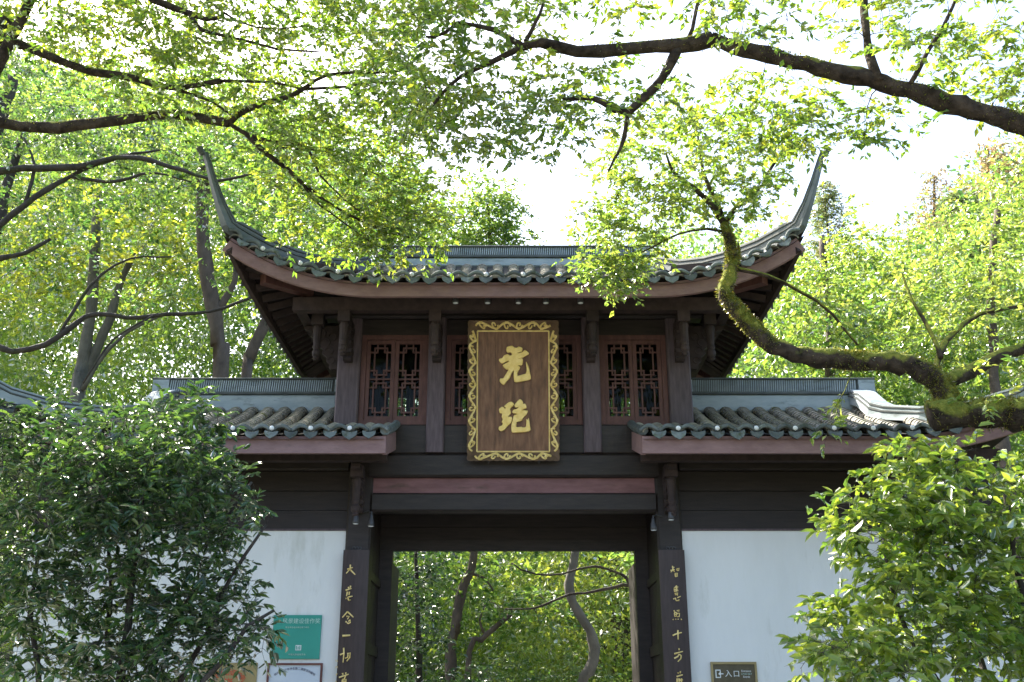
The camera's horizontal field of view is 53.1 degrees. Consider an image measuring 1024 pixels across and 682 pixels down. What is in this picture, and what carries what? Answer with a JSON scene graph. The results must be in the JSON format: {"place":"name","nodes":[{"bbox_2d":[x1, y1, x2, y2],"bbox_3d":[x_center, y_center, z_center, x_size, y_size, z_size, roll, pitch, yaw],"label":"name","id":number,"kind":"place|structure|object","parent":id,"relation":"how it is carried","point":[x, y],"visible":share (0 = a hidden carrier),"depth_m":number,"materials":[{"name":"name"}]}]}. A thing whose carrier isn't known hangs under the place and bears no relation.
{"place":"outdoors","nodes":[
{"label":"outdoors","id":0,"kind":"place"},
{"bbox_2d":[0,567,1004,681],"bbox_3d":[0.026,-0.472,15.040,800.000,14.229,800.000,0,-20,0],"label":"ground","id":1,"kind":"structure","parent":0,"point":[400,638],"depth_m":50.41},
{"bbox_2d":[0,133,243,402],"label":"forked tree","id":2,"kind":"object","parent":1,"relation":"on","point":[88,354],"visible":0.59,"depth_m":25.04,"materials":[{"name":"green plant"}]},
{"bbox_2d":[0,379,289,681],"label":"dark bush","id":3,"kind":"object","parent":1,"relation":"on","point":[183,466],"visible":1,"depth_m":9.02,"materials":[{"name":"green plant"}]},
{"bbox_2d":[0,0,293,251],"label":"evergreen tree","id":4,"kind":"object","parent":1,"relation":"on","point":[15,162],"visible":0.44,"depth_m":22.61,"materials":[{"name":"green plant"}]},
{"bbox_2d":[0,32,339,383],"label":"leaning tree","id":5,"kind":"object","parent":1,"relation":"on","point":[10,90],"visible":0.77,"depth_m":18.57,"materials":[{"name":"green plant"}]},
{"bbox_2d":[63,28,341,377],"bbox_3d":[-7.151,0.768,22.180,6.290,16.928,4.594,0,-20,0],"label":"ivy trunk tree","id":6,"kind":"object","parent":1,"relation":"on","point":[218,343],"visible":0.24,"depth_m":23.37,"materials":[{"name":"green plant"}]},
{"bbox_2d":[0,0,478,286],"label":"spreading tree","id":7,"kind":"object","parent":1,"relation":"on","point":[11,28],"visible":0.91,"depth_m":12.69,"materials":[{"name":"green plant"}]},
{"bbox_2d":[200,145,393,377],"bbox_3d":[-5.149,2.205,22.645,4.681,14.529,3.853,0,-20,0],"label":"slanting trunk tree","id":8,"kind":"object","parent":1,"relation":"on","point":[253,347],"visible":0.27,"depth_m":23.86,"materials":[{"name":"green plant"}]},
{"bbox_2d":[393,552,503,681],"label":"dark shrub","id":9,"kind":"object","parent":1,"relation":"on","point":[418,600],"visible":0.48,"depth_m":18.99,"materials":[{"name":"green plant"}]},
{"bbox_2d":[371,163,549,663],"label":"pale tree","id":10,"kind":"object","parent":1,"relation":"on","point":[503,225],"visible":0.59,"depth_m":41.66,"materials":[{"name":"green plant"}]},
{"bbox_2d":[393,552,540,681],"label":"stout leaning tree","id":11,"kind":"object","parent":1,"relation":"on","point":[455,631],"visible":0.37,"depth_m":22.67,"materials":[{"name":"green plant"}]},
{"bbox_2d":[0,146,1023,681],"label":"gatehouse","id":12,"kind":"object","parent":1,"relation":"on","point":[734,492],"visible":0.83,"depth_m":14.20,"materials":[{"name":"brown wood"}]},
{"bbox_2d":[201,663,257,681],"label":"brass sign","id":13,"kind":"object","parent":12,"relation":"attached to","point":[249,677],"visible":0.44,"depth_m":13.37,"materials":[{"name":"gold metal"}]},
{"bbox_2d":[266,663,322,681],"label":"certificate","id":14,"kind":"object","parent":12,"relation":"attached to","point":[304,672],"visible":0.91,"depth_m":13.38,"materials":[{"name":"white paper"}]},
{"bbox_2d":[271,615,321,658],"bbox_3d":[-2.846,3.911,13.534,0.635,0.560,0.036,0,-20,0],"label":"teal sign","id":15,"kind":"object","parent":12,"relation":"attached to","point":[303,640],"visible":1,"depth_m":13.52,"materials":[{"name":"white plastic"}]},
{"bbox_2d":[335,546,369,681],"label":"couplet board","id":16,"kind":"object","parent":12,"relation":"attached to","point":[350,666],"visible":1,"depth_m":13.48,"materials":[{"name":"brown wood"}]},
{"bbox_2d":[352,516,358,524],"bbox_3d":[-2.083,2.332,13.674,0.092,0.236,0.092,0,-20,0],"label":"spot lamp","id":17,"kind":"object","parent":12,"relation":"attached to","point":[355,520],"visible":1,"depth_m":13.62,"materials":[{"name":"metal"}]},
{"bbox_2d":[363,511,373,526],"bbox_3d":[-1.960,2.415,13.898,0.255,0.239,0.089,-19,-27,42],"label":"spot lamp","id":18,"kind":"object","parent":12,"relation":"attached to","point":[371,522],"visible":1,"depth_m":13.80,"materials":[{"name":"metal"}]},
{"bbox_2d":[358,335,428,424],"bbox_3d":[-1.694,0.566,14.753,0.970,1.350,0.100,0,-20,0],"label":"window","id":19,"kind":"structure","parent":12,"relation":"in","point":[367,340],"depth_m":14.73,"materials":[{"name":"red wood"}]},
{"bbox_2d":[389,564,398,681],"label":"door leaf","id":20,"kind":"structure","parent":12,"relation":"in","point":[392,663],"depth_m":15.85,"materials":[{"name":"brown wood"}]},
{"bbox_2d":[380,381,418,415],"bbox_3d":[-1.694,1.321,16.862,0.970,1.350,0.100,0,-20,0],"label":"window","id":21,"kind":"structure","parent":12,"relation":"in","point":[409,396],"depth_m":16.98,"materials":[{"name":"red wood"}]},
{"bbox_2d":[452,298,458,303],"bbox_3d":[-0.787,-0.612,14.322,0.092,0.209,0.126,0,-20,0],"label":"spot lamp","id":22,"kind":"object","parent":12,"relation":"attached to","point":[455,301],"visible":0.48,"depth_m":14.25,"materials":[{"name":"glass"}]},
{"bbox_2d":[484,298,490,303],"bbox_3d":[-0.340,-0.612,14.322,0.092,0.209,0.126,0,-20,0],"label":"spot lamp","id":23,"kind":"object","parent":12,"relation":"attached to","point":[487,301],"visible":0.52,"depth_m":14.25,"materials":[{"name":"glass"}]},
{"bbox_2d":[467,320,559,463],"bbox_3d":[0.017,0.670,14.332,1.278,2.068,0.578,0,-20,0],"label":"plaque","id":24,"kind":"object","parent":12,"relation":"attached to","point":[513,391],"visible":1,"depth_m":14.33,"materials":[{"name":"brown wood"}]},
{"bbox_2d":[454,381,572,415],"bbox_3d":[0.026,1.321,16.862,1.950,1.350,0.100,0,-20,0],"label":"window","id":25,"kind":"structure","parent":12,"relation":"in","point":[561,386],"depth_m":16.97,"materials":[{"name":"red wood"}]},
{"bbox_2d":[445,335,582,424],"bbox_3d":[0.026,0.566,14.753,1.950,1.350,0.100,0,-20,0],"label":"window","id":26,"kind":"structure","parent":12,"relation":"in","point":[452,340],"depth_m":14.72,"materials":[{"name":"red wood"}]},
{"bbox_2d":[515,298,521,303],"bbox_3d":[0.088,-0.612,14.322,0.092,0.209,0.126,0,-20,0],"label":"spot lamp","id":27,"kind":"object","parent":12,"relation":"attached to","point":[517,300],"visible":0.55,"depth_m":14.26,"materials":[{"name":"glass"}]},
{"bbox_2d":[543,298,548,303],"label":"spot lamp","id":28,"kind":"object","parent":12,"relation":"attached to","point":[545,300],"visible":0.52,"depth_m":14.25,"materials":[{"name":"glass"}]},
{"bbox_2d":[577,298,583,303],"bbox_3d":[0.955,-0.612,14.322,0.092,0.209,0.126,0,-20,0],"label":"spot lamp","id":29,"kind":"object","parent":12,"relation":"attached to","point":[580,301],"visible":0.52,"depth_m":14.25,"materials":[{"name":"glass"}]},
{"bbox_2d":[609,381,647,415],"bbox_3d":[1.746,1.321,16.862,0.970,1.350,0.100,0,-20,0],"label":"window","id":30,"kind":"structure","parent":12,"relation":"in","point":[617,392],"depth_m":16.98,"materials":[{"name":"red wood"}]},
{"bbox_2d":[628,564,638,681],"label":"door leaf","id":31,"kind":"structure","parent":12,"relation":"in","point":[631,574],"depth_m":15.90,"materials":[{"name":"brown wood"}]},
{"bbox_2d":[599,335,669,424],"bbox_3d":[1.746,0.566,14.753,0.970,1.350,0.100,0,-20,0],"label":"window","id":32,"kind":"structure","parent":12,"relation":"in","point":[604,340],"depth_m":14.73,"materials":[{"name":"red wood"}]},
{"bbox_2d":[650,514,661,530],"bbox_3d":[1.966,2.463,13.881,0.089,0.240,0.255,-19,-27,42],"label":"spot lamp","id":33,"kind":"object","parent":12,"relation":"attached to","point":[653,526],"visible":1,"depth_m":13.79,"materials":[{"name":"metal"}]},
{"bbox_2d":[668,512,673,520],"bbox_3d":[2.120,2.284,13.691,0.092,0.236,0.092,0,-20,0],"label":"spot lamp","id":34,"kind":"object","parent":12,"relation":"attached to","point":[670,517],"visible":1,"depth_m":13.64,"materials":[{"name":"metal"}]},
{"bbox_2d":[658,547,691,681],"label":"couplet board","id":35,"kind":"object","parent":12,"relation":"attached to","point":[674,624],"visible":1,"depth_m":13.48,"materials":[{"name":"brown wood"}]},
{"bbox_2d":[710,662,757,681],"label":"entrance sign","id":36,"kind":"object","parent":12,"relation":"attached to","point":[733,671],"visible":1,"depth_m":13.38,"materials":[{"name":"brown metal"}]},
{"bbox_2d":[780,235,785,241],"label":"eave lamp","id":37,"kind":"object","parent":12,"relation":"attached to","point":[783,238],"visible":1,"depth_m":13.74,"materials":[{"name":"glass"}]},
{"bbox_2d":[0,34,1023,681],"bbox_3d":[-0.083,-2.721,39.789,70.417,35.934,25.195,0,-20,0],"label":"woodland","id":38,"kind":"object","parent":1,"relation":"on","point":[22,377],"visible":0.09,"depth_m":32.72,"materials":[{"name":"green plant"}]},
{"bbox_2d":[394,552,633,681],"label":"doorway thicket","id":39,"kind":"object","parent":1,"relation":"on","point":[584,580],"visible":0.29,"depth_m":23.79,"materials":[{"name":"green plant"}]},
{"bbox_2d":[457,570,588,681],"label":"slanting tree","id":40,"kind":"object","parent":1,"relation":"on","point":[503,620],"visible":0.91,"depth_m":21.89,"materials":[{"name":"green plant"}]},
{"bbox_2d":[471,647,631,681],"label":"shrub","id":41,"kind":"object","parent":1,"relation":"on","point":[536,677],"visible":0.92,"depth_m":20.92,"materials":[{"name":"green plant"}]},
{"bbox_2d":[511,414,599,681],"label":"curving trunk tree","id":42,"kind":"object","parent":1,"relation":"on","point":[587,672],"visible":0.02,"depth_m":20.74,"materials":[{"name":"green plant"}]},
{"bbox_2d":[505,552,633,609],"bbox_3d":[1.629,5.870,18.013,3.138,4.494,1.733,-6,-21,17],"label":"arching branch tree","id":43,"kind":"object","parent":1,"relation":"on","point":[627,562],"visible":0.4,"depth_m":18.25,"materials":[{"name":"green plant"}]},
{"bbox_2d":[548,552,623,681],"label":"straight trunk tree","id":44,"kind":"object","parent":1,"relation":"on","point":[617,628],"depth_m":26.92,"materials":[{"name":"green plant"}]},
{"bbox_2d":[594,552,608,677],"bbox_3d":[2.088,7.421,28.314,5.109,8.506,4.250,0,-20,0],"label":"straight trunk tree","id":45,"kind":"object","parent":1,"relation":"on","point":[600,662],"depth_m":28.01,"materials":[{"name":"green plant"}]},
{"bbox_2d":[592,553,631,681],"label":"straight trunk tree","id":46,"kind":"object","parent":1,"relation":"on","point":[627,632],"depth_m":29.75,"materials":[{"name":"green plant"}]},
{"bbox_2d":[340,0,1023,185],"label":"camphor tree","id":47,"kind":"object","parent":1,"relation":"on","point":[940,101],"visible":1,"depth_m":10.57,"materials":[{"name":"green plant"}]},
{"bbox_2d":[551,91,1023,457],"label":"mossy tree","id":48,"kind":"object","parent":1,"relation":"on","point":[946,407],"visible":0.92,"depth_m":12.29,"materials":[{"name":"green plant"}]},
{"bbox_2d":[793,180,880,312],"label":"conifer","id":49,"kind":"object","parent":1,"relation":"on","point":[825,198],"visible":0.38,"depth_m":52.99,"materials":[{"name":"green plant"}]},
{"bbox_2d":[745,193,945,392],"bbox_3d":[9.711,3.530,28.287,6.709,15.847,5.054,0,-20,0],"label":"glowing tree","id":50,"kind":"object","parent":1,"relation":"on","point":[853,263],"visible":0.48,"depth_m":29.68,"materials":[{"name":"green plant"}]},
{"bbox_2d":[775,421,1023,681],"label":"bright bush","id":51,"kind":"object","parent":1,"relation":"on","point":[931,503],"visible":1,"depth_m":8.03,"materials":[{"name":"green plant"}]},
{"bbox_2d":[890,167,972,316],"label":"tree","id":52,"kind":"object","parent":1,"relation":"on","point":[933,197],"visible":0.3,"depth_m":46.73,"materials":[{"name":"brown plant"}]},
{"bbox_2d":[865,147,1023,582],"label":"tall bright tree","id":53,"kind":"object","parent":1,"relation":"on","point":[995,236],"visible":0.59,"depth_m":25.89,"materials":[{"name":"green plant"}]},
{"bbox_2d":[911,179,1023,388],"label":"conifer","id":54,"kind":"object","parent":1,"relation":"on","point":[951,195],"visible":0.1,"depth_m":37.38,"materials":[{"name":"green plant"}]},
{"bbox_2d":[949,131,1023,342],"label":"tree","id":55,"kind":"object","parent":1,"relation":"on","point":[987,168],"visible":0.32,"depth_m":43.83,"materials":[{"name":"green plant"}]},
{"bbox_2d":[0,0,1023,555],"label":"sky","id":56,"kind":"structure","parent":0,"point":[892,184],"materials":[{"name":"white"}]}
]}

